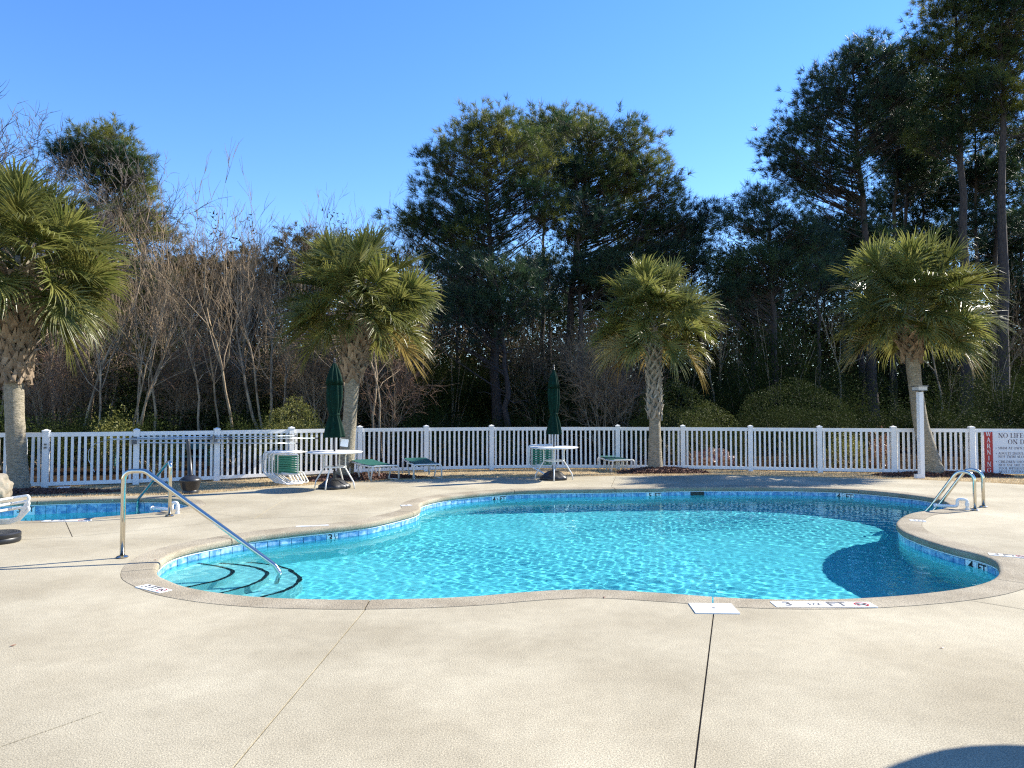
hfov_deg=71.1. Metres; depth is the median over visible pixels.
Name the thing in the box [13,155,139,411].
bare tree
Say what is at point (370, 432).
undergrowth shrub
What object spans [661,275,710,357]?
bare tree
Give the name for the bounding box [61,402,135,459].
undergrowth shrub
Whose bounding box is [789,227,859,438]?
pine tree
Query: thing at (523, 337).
sapling
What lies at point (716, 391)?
evergreen bush
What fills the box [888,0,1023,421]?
pine tree
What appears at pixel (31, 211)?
palm tree
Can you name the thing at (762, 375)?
evergreen bush
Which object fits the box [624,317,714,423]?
evergreen bush
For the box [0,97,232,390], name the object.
bare tree
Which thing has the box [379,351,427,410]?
brushwood
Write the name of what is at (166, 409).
undergrowth shrub
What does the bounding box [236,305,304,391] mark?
evergreen bush
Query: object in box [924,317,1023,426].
evergreen bush
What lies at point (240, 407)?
undergrowth shrub
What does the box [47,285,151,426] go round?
sapling
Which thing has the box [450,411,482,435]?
undergrowth shrub
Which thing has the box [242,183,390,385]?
bare tree
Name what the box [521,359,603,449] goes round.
undergrowth shrub
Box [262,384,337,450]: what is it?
undergrowth shrub
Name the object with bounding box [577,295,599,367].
bare tree
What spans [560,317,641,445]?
brushwood
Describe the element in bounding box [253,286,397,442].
brushwood
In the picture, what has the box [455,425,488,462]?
undergrowth shrub
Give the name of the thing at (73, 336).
sapling
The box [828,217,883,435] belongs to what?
pine tree
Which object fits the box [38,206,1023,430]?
woods
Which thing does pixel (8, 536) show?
round base
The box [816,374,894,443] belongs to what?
undergrowth shrub
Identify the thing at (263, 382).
brushwood
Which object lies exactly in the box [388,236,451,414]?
bare tree
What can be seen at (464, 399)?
evergreen bush
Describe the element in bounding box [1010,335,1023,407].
evergreen bush
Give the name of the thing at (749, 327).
pine tree
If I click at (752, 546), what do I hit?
swimming pool
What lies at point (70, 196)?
sapling
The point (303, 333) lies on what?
sapling
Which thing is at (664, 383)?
evergreen bush
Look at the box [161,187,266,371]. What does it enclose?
bare tree
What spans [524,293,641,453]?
brushwood
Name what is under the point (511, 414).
evergreen bush
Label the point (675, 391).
evergreen bush
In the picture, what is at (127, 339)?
sapling
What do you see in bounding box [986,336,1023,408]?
evergreen bush
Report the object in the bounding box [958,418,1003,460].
undergrowth shrub
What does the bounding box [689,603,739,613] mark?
skimmer lid
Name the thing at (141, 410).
undergrowth shrub
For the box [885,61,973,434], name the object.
pine tree
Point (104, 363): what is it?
sapling
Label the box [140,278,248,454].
sapling
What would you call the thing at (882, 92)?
pine tree
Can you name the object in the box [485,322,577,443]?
brushwood
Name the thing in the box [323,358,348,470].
closed umbrella
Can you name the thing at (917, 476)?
utility box
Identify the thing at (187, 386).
brushwood
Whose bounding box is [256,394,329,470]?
shrub
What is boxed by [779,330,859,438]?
evergreen bush
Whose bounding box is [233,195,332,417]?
sapling
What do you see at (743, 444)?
undergrowth shrub
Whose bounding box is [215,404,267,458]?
undergrowth shrub
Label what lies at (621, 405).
evergreen bush
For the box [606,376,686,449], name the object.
undergrowth shrub
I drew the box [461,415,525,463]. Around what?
undergrowth shrub
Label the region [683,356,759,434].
evergreen bush
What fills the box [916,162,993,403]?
pine tree
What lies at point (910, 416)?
undergrowth shrub
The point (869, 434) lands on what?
undergrowth shrub
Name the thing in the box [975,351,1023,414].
evergreen bush
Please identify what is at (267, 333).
bare tree
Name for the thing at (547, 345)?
evergreen bush
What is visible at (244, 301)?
bare tree
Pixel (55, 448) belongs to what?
shrub
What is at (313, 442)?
undergrowth shrub
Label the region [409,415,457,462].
undergrowth shrub
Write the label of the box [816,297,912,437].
evergreen bush
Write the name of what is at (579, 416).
undergrowth shrub
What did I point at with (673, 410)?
shrub
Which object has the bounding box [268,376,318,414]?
brushwood
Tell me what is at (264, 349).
sapling
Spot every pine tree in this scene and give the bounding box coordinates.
[26,110,190,365]
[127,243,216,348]
[164,250,263,362]
[335,242,431,362]
[370,93,579,435]
[411,240,561,448]
[428,273,487,416]
[506,236,593,441]
[506,280,563,358]
[508,97,605,433]
[514,100,702,441]
[518,185,630,445]
[570,187,741,444]
[574,266,636,396]
[684,284,745,384]
[699,177,846,448]
[705,296,787,395]
[711,271,806,441]
[744,20,951,435]
[757,286,836,385]
[779,261,863,433]
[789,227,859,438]
[790,171,909,437]
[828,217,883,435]
[846,209,923,398]
[849,104,965,434]
[858,157,952,433]
[876,161,970,393]
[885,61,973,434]
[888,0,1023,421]
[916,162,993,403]
[916,210,972,380]
[933,92,1023,411]
[935,129,1023,415]
[940,0,1023,418]
[969,210,1023,369]
[973,237,1023,366]
[980,62,1023,269]
[985,226,1023,369]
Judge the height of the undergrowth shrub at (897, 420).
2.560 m
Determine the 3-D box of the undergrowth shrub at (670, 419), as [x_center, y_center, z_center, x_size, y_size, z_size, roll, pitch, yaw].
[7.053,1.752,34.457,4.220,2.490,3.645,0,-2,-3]
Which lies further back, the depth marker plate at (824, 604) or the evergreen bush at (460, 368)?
the evergreen bush at (460, 368)
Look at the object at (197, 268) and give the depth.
37.97 m
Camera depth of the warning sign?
18.71 m
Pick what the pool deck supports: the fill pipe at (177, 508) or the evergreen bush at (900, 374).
the fill pipe at (177, 508)
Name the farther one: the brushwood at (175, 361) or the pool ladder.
the brushwood at (175, 361)
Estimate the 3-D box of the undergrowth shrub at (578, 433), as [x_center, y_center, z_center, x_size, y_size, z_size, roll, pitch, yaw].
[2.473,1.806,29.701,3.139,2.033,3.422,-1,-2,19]
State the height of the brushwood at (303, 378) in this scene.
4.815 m
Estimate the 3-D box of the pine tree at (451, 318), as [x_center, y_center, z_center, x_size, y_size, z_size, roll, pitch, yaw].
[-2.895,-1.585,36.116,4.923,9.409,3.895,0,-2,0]
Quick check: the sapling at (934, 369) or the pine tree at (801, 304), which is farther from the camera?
the pine tree at (801, 304)
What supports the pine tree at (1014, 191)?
on the ground at (405, 465)
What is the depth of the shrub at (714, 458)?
20.79 m
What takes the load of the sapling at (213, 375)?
on the ground at (405, 465)
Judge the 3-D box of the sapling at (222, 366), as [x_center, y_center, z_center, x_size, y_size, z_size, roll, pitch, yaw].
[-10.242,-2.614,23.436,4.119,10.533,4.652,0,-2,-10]
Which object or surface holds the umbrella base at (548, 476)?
on the pool deck
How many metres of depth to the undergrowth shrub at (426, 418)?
28.56 m
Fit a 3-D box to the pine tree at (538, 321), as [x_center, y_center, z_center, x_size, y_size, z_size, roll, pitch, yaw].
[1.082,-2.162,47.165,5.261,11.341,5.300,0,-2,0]
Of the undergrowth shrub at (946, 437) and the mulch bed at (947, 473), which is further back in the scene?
the undergrowth shrub at (946, 437)
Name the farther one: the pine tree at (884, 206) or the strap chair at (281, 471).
the pine tree at (884, 206)
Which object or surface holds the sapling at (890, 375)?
on the ground at (405, 465)
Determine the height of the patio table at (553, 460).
0.731 m
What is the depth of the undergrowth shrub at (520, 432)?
27.70 m
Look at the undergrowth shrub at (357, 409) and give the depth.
28.71 m
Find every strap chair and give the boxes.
[262,450,297,482]
[265,451,300,483]
[268,452,304,484]
[272,451,308,484]
[527,444,555,473]
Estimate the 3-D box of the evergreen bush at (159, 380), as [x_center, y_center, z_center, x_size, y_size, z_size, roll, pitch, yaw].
[-14.667,-0.712,31.654,5.514,7.276,6.450,-1,-2,18]
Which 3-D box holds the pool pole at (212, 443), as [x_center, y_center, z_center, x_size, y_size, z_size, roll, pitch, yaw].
[-6.907,1.413,17.121,3.569,0.141,0.043,1,-2,-32]
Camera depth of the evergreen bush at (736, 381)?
41.81 m
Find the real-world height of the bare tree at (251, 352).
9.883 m
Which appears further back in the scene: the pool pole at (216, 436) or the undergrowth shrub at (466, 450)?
the undergrowth shrub at (466, 450)
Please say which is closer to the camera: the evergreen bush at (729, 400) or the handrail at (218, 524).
the handrail at (218, 524)
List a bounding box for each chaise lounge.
[349,459,399,480]
[402,458,441,478]
[598,456,634,472]
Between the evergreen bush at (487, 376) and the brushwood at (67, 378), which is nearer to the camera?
the brushwood at (67, 378)
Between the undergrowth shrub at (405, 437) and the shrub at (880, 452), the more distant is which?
the undergrowth shrub at (405, 437)
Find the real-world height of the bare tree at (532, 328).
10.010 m
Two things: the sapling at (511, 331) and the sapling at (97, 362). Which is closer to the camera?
the sapling at (97, 362)
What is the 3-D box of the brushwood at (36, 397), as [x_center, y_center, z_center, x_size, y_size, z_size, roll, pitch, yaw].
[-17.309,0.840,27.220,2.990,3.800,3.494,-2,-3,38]
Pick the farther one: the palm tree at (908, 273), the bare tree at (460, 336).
the bare tree at (460, 336)
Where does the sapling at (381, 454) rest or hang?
on the ground at (405, 465)
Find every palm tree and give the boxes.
[0,155,144,488]
[267,218,448,474]
[577,253,728,467]
[822,222,1018,472]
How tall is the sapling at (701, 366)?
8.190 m
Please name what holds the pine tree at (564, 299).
on the ground at (405, 465)
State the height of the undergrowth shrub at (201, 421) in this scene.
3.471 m
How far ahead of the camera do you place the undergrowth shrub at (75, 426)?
24.17 m
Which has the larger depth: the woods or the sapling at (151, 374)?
the woods
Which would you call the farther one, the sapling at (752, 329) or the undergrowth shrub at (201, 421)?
the sapling at (752, 329)
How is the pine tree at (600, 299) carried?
on the ground at (405, 465)
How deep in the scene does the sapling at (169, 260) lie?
36.02 m
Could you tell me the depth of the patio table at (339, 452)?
14.07 m
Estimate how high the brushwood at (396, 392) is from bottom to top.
5.486 m
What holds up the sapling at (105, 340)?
on the ground at (405, 465)
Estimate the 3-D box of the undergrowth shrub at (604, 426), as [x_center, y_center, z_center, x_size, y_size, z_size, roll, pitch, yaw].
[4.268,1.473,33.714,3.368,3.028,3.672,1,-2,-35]
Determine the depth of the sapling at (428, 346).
32.93 m
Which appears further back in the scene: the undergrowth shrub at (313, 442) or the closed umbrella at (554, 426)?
the undergrowth shrub at (313, 442)
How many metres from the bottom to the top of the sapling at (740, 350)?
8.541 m
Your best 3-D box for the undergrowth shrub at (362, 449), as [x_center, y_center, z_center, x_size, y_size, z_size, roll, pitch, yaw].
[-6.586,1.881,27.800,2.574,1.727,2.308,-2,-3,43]
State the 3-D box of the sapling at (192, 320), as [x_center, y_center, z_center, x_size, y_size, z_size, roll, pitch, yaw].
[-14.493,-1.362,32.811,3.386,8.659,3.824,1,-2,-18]
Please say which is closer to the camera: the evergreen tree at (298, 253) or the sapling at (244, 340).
the sapling at (244, 340)
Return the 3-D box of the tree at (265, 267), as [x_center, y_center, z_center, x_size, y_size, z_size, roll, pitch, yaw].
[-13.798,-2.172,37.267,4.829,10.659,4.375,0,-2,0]
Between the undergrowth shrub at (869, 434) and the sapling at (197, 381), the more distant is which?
the sapling at (197, 381)
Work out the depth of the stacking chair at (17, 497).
9.23 m
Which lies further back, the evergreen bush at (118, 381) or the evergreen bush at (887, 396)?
the evergreen bush at (887, 396)
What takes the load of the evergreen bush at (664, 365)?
on the ground at (405, 465)
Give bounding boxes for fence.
[0,424,1023,487]
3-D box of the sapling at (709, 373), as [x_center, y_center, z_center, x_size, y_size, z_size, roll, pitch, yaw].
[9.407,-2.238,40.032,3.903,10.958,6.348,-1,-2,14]
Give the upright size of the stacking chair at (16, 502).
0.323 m
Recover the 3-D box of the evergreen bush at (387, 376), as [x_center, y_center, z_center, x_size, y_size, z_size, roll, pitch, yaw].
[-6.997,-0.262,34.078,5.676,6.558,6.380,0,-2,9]
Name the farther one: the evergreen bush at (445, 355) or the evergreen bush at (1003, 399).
the evergreen bush at (445, 355)
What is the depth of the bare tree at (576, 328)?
44.98 m
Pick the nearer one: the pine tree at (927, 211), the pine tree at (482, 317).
the pine tree at (482, 317)
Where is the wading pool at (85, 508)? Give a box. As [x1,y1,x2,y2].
[0,496,204,522]
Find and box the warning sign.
[984,432,1023,473]
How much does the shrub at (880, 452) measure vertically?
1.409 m
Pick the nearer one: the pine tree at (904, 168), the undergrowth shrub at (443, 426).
the undergrowth shrub at (443, 426)
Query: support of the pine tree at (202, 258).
on the ground at (405, 465)
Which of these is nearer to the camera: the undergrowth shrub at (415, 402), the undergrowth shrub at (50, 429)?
the undergrowth shrub at (50, 429)
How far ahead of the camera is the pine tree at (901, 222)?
49.73 m
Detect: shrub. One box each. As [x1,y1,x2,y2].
[0,393,41,469]
[4,402,59,429]
[25,412,81,470]
[26,414,73,459]
[27,403,71,455]
[39,401,95,451]
[41,398,98,460]
[41,403,112,464]
[56,381,132,428]
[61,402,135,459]
[69,393,153,460]
[74,395,130,450]
[75,406,151,465]
[77,404,145,471]
[78,371,150,429]
[97,368,213,452]
[113,407,190,472]
[121,368,212,451]
[150,375,252,453]
[190,361,263,416]
[192,383,269,450]
[196,413,274,466]
[197,381,263,449]
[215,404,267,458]
[224,414,260,449]
[238,396,313,449]
[240,400,306,464]
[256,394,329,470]
[258,416,299,457]
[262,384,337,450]
[272,404,339,465]
[299,387,360,448]
[305,376,380,445]
[324,400,396,450]
[329,414,371,452]
[338,390,393,450]
[342,374,402,450]
[358,379,422,451]
[365,387,433,450]
[381,385,471,451]
[381,405,443,457]
[387,377,436,417]
[396,393,460,446]
[404,399,466,452]
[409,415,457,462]
[432,416,488,460]
[448,413,494,449]
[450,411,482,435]
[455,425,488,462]
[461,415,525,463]
[479,422,521,459]
[485,404,548,453]
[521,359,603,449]
[527,393,602,445]
[534,404,607,450]
[541,378,608,447]
[573,395,620,445]
[600,402,666,451]
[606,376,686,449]
[627,379,719,459]
[637,396,691,444]
[639,402,681,452]
[670,399,747,464]
[685,411,717,446]
[685,443,709,465]
[689,447,734,465]
[694,382,750,443]
[719,417,761,457]
[729,376,864,465]
[738,387,807,449]
[753,388,828,453]
[759,382,840,448]
[777,425,827,465]
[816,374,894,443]
[816,432,854,458]
[826,427,870,468]
[843,414,901,464]
[863,425,900,468]
[865,391,949,450]
[884,395,953,443]
[885,376,986,451]
[931,407,962,448]
[932,402,1017,454]
[935,390,1023,449]
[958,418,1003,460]
[975,392,1023,428]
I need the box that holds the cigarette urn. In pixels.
[179,439,201,493]
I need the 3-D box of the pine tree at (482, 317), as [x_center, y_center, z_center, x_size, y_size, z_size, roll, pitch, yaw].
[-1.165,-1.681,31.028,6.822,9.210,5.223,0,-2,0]
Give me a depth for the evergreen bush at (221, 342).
35.54 m
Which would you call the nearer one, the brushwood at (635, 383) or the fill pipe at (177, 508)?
the fill pipe at (177, 508)
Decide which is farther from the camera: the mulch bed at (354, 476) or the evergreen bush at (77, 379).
the evergreen bush at (77, 379)
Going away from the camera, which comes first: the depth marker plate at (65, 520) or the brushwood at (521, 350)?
the depth marker plate at (65, 520)
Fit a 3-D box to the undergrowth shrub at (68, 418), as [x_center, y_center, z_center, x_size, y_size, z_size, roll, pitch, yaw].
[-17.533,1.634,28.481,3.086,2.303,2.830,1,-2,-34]
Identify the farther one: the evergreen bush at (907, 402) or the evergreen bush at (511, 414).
the evergreen bush at (907, 402)
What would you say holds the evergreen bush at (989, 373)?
on the ground at (405, 465)
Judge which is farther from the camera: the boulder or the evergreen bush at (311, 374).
the evergreen bush at (311, 374)
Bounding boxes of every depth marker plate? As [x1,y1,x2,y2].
[41,520,90,521]
[135,584,170,592]
[296,524,328,526]
[770,601,877,607]
[988,553,1023,557]
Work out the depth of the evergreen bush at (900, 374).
45.29 m
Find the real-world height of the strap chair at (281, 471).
0.723 m
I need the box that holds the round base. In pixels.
[0,529,21,544]
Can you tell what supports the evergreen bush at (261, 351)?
on the ground at (405, 465)
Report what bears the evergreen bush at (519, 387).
on the ground at (405, 465)
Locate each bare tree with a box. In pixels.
[0,82,166,257]
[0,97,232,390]
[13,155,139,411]
[45,248,128,368]
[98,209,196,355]
[102,200,187,361]
[103,199,213,350]
[109,225,270,429]
[139,174,238,361]
[147,188,319,429]
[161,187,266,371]
[168,185,307,386]
[184,209,283,377]
[188,219,289,421]
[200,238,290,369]
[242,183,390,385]
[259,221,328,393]
[276,183,347,361]
[310,203,405,388]
[331,211,394,453]
[337,187,422,363]
[373,195,448,354]
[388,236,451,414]
[402,242,455,361]
[433,277,483,375]
[503,300,562,363]
[538,300,606,353]
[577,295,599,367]
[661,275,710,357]
[665,224,774,387]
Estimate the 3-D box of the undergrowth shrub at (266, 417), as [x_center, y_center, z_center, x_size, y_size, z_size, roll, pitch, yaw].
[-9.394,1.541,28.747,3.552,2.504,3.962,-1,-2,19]
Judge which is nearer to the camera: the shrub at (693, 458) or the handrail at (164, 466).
the handrail at (164, 466)
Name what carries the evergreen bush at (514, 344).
on the ground at (405, 465)
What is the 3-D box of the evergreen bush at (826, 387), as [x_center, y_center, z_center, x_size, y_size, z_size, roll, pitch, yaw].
[13.239,0.050,31.947,6.860,5.764,6.103,-1,-2,29]
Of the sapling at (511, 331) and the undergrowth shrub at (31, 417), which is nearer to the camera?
the undergrowth shrub at (31, 417)
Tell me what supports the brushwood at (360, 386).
on the ground at (405, 465)
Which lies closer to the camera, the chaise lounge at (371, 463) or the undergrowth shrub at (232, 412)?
the chaise lounge at (371, 463)
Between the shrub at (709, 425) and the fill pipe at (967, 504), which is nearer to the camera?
the fill pipe at (967, 504)
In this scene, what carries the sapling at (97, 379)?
on the ground at (405, 465)
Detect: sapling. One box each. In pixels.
[1,328,75,416]
[3,246,146,350]
[5,167,99,259]
[35,210,147,426]
[35,274,61,421]
[36,263,161,421]
[40,293,121,394]
[45,148,211,455]
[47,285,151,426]
[51,196,135,378]
[56,247,147,405]
[63,215,168,423]
[74,280,146,404]
[81,161,176,371]
[81,191,197,454]
[92,261,148,417]
[97,199,189,424]
[115,204,199,340]
[122,218,235,455]
[129,140,267,429]
[138,158,300,421]
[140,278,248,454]
[150,265,243,454]
[151,202,255,455]
[156,273,229,375]
[171,280,234,367]
[179,201,295,393]
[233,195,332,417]
[235,273,300,379]
[267,219,350,390]
[343,292,410,457]
[353,280,456,456]
[380,235,442,377]
[401,269,470,405]
[463,250,535,373]
[475,309,537,363]
[666,287,717,440]
[678,308,723,420]
[708,288,791,370]
[720,324,795,411]
[725,319,757,384]
[759,319,836,377]
[792,283,873,435]
[847,341,901,412]
[879,232,942,407]
[939,283,996,408]
[956,316,1023,418]
[972,270,1023,412]
[974,257,1023,415]
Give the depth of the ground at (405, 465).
22.89 m
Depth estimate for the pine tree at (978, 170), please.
43.59 m
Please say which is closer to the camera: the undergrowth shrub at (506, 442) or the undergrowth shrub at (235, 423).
the undergrowth shrub at (506, 442)
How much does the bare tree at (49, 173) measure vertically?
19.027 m
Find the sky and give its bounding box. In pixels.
[0,0,1023,387]
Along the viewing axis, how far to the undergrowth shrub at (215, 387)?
31.44 m
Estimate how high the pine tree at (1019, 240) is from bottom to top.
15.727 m
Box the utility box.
[914,474,920,478]
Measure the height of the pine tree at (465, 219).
16.472 m
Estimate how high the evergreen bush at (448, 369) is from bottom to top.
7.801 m
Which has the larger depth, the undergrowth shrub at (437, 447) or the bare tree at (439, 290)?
the bare tree at (439, 290)
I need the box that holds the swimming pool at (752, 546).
[121,485,1023,609]
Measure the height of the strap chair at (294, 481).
0.723 m
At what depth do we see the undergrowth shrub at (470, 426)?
29.12 m
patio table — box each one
[306,450,362,490]
[530,446,577,480]
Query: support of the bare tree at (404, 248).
on the ground at (405, 465)
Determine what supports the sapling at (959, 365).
on the ground at (405, 465)
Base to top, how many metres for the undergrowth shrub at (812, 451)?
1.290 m
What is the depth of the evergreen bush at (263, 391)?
31.52 m
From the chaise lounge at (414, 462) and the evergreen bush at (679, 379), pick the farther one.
the evergreen bush at (679, 379)
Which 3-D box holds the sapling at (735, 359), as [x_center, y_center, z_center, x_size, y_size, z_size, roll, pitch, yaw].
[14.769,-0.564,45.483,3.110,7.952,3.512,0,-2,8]
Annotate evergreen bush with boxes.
[0,289,128,424]
[0,346,63,412]
[24,300,158,410]
[25,338,91,414]
[27,308,137,418]
[81,305,159,415]
[96,285,241,451]
[183,288,261,441]
[191,313,295,412]
[215,338,315,426]
[234,309,320,429]
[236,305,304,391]
[236,324,307,385]
[280,345,380,412]
[282,341,336,408]
[317,332,419,400]
[327,329,429,449]
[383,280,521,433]
[384,329,455,410]
[397,317,473,395]
[406,327,512,431]
[410,324,472,416]
[411,328,487,426]
[439,333,542,439]
[439,336,486,417]
[465,334,539,438]
[466,311,557,443]
[467,333,547,440]
[473,337,520,426]
[477,370,545,435]
[486,326,557,375]
[506,290,612,442]
[508,318,610,405]
[539,303,643,416]
[578,353,672,448]
[620,317,692,433]
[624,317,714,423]
[625,346,701,417]
[631,336,706,418]
[663,330,739,424]
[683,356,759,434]
[688,334,790,439]
[688,339,797,420]
[694,362,747,437]
[698,231,860,450]
[710,345,769,426]
[725,329,794,415]
[727,323,893,442]
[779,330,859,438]
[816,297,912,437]
[848,360,910,419]
[876,348,976,424]
[882,372,937,418]
[887,332,1023,425]
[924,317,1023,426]
[951,337,1023,417]
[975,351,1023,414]
[985,325,1023,397]
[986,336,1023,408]
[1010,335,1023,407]
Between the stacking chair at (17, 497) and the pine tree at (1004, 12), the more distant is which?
the pine tree at (1004, 12)
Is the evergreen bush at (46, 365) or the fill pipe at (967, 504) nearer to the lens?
the fill pipe at (967, 504)
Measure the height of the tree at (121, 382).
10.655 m
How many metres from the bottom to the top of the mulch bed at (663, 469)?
0.224 m
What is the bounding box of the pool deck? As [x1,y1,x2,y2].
[0,475,1023,767]
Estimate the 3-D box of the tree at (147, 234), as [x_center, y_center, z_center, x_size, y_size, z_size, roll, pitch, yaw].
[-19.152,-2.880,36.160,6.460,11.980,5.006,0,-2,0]
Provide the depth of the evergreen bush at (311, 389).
31.90 m
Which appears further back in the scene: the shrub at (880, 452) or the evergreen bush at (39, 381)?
the evergreen bush at (39, 381)
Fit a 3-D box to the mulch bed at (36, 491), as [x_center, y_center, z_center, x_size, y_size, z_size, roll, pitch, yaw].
[-9.565,2.182,14.489,3.465,0.148,1.634,0,-2,0]
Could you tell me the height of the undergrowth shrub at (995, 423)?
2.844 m
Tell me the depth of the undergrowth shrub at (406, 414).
29.84 m
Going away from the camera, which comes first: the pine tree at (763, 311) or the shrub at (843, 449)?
the shrub at (843, 449)
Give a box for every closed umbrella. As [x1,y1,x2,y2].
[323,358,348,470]
[546,365,561,446]
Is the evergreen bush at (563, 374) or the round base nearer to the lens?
the round base
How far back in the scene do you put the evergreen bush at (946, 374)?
41.29 m
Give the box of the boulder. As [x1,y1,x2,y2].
[0,473,13,498]
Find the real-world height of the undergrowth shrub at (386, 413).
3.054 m
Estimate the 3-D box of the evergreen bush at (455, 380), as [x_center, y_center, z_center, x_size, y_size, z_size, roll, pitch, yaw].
[-2.844,-1.001,33.550,6.226,8.035,5.539,1,-2,-15]
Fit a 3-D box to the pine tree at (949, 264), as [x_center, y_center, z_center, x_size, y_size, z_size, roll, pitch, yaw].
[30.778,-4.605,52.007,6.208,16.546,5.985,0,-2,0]
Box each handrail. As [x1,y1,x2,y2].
[116,469,281,572]
[136,460,173,516]
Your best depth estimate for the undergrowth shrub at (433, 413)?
31.28 m
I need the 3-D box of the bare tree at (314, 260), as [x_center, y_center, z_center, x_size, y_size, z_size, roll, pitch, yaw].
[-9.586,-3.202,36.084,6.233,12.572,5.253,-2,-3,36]
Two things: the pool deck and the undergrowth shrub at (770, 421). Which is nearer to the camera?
the pool deck
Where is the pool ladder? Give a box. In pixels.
[924,468,987,510]
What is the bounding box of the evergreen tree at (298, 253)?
[278,223,351,376]
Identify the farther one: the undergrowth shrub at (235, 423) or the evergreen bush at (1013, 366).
the evergreen bush at (1013, 366)
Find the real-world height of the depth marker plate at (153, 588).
0.015 m
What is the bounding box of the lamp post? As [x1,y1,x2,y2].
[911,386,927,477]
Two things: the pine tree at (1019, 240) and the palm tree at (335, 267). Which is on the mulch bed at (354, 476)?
the palm tree at (335, 267)
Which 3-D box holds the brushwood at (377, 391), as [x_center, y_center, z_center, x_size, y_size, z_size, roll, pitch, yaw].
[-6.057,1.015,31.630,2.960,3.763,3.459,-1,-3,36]
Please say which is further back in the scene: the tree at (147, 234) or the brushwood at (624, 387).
the tree at (147, 234)
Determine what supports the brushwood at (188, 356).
on the ground at (405, 465)
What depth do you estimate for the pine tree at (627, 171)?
35.62 m
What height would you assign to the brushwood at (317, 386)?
5.626 m
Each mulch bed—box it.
[12,487,120,495]
[299,472,431,481]
[616,466,709,473]
[872,470,1013,477]
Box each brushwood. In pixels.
[0,319,145,428]
[1,364,109,430]
[29,344,102,420]
[37,336,134,430]
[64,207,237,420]
[90,324,209,416]
[107,312,242,450]
[131,331,237,454]
[134,330,230,398]
[184,332,278,427]
[239,335,377,439]
[242,322,338,415]
[244,364,326,417]
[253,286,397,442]
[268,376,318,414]
[279,359,321,413]
[296,341,408,406]
[359,316,456,455]
[359,378,413,406]
[363,350,450,411]
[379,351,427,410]
[478,328,576,442]
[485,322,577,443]
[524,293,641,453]
[544,316,681,447]
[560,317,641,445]
[577,352,683,411]
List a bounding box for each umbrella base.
[318,471,350,489]
[540,465,566,480]
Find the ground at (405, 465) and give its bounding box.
[0,432,1023,486]
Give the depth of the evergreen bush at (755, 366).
46.24 m
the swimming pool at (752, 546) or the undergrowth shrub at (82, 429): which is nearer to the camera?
the swimming pool at (752, 546)
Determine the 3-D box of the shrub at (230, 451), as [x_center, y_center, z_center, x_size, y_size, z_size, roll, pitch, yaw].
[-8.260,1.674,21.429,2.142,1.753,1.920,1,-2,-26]
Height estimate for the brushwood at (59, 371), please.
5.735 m
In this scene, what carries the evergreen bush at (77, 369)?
on the ground at (405, 465)
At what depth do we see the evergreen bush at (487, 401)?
33.84 m
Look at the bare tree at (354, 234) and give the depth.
37.97 m
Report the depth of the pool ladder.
11.38 m
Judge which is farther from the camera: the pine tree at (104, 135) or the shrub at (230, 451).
the pine tree at (104, 135)
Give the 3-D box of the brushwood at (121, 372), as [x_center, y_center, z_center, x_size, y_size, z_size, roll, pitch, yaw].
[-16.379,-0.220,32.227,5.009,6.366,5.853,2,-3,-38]
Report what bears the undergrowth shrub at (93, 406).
on the ground at (405, 465)
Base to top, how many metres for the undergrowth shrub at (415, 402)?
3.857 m
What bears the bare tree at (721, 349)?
on the ground at (405, 465)
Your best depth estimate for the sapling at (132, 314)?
30.75 m
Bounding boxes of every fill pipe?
[150,501,179,513]
[933,498,969,509]
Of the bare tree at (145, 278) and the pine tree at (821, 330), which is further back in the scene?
the pine tree at (821, 330)
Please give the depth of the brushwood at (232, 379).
28.29 m
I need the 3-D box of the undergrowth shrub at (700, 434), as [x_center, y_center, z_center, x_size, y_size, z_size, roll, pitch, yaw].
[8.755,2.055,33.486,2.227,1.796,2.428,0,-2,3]
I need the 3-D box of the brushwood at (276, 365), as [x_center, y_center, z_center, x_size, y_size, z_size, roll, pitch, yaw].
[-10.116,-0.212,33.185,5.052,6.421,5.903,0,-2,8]
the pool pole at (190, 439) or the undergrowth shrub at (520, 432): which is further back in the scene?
the undergrowth shrub at (520, 432)
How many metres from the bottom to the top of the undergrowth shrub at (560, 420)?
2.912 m
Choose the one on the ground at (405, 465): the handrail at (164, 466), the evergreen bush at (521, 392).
the evergreen bush at (521, 392)
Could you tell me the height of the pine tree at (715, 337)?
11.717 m
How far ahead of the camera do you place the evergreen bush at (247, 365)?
33.67 m
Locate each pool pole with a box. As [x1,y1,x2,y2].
[88,437,317,471]
[139,435,296,437]
[139,442,297,443]
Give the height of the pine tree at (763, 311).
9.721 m
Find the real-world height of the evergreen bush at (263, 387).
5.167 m
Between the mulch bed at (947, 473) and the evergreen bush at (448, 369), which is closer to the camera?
the mulch bed at (947, 473)
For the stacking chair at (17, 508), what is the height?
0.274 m
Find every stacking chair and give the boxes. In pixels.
[0,494,30,520]
[0,500,29,522]
[0,506,29,524]
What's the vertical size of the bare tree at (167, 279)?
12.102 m
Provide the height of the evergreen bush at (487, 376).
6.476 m
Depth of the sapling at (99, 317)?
29.27 m
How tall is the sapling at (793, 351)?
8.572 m
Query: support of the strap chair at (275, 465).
on the lawn strip
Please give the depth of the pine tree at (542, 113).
41.67 m
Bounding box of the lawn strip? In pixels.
[36,468,1023,497]
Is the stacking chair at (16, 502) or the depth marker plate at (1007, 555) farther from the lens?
the stacking chair at (16, 502)
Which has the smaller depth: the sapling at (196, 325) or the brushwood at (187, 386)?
the brushwood at (187, 386)

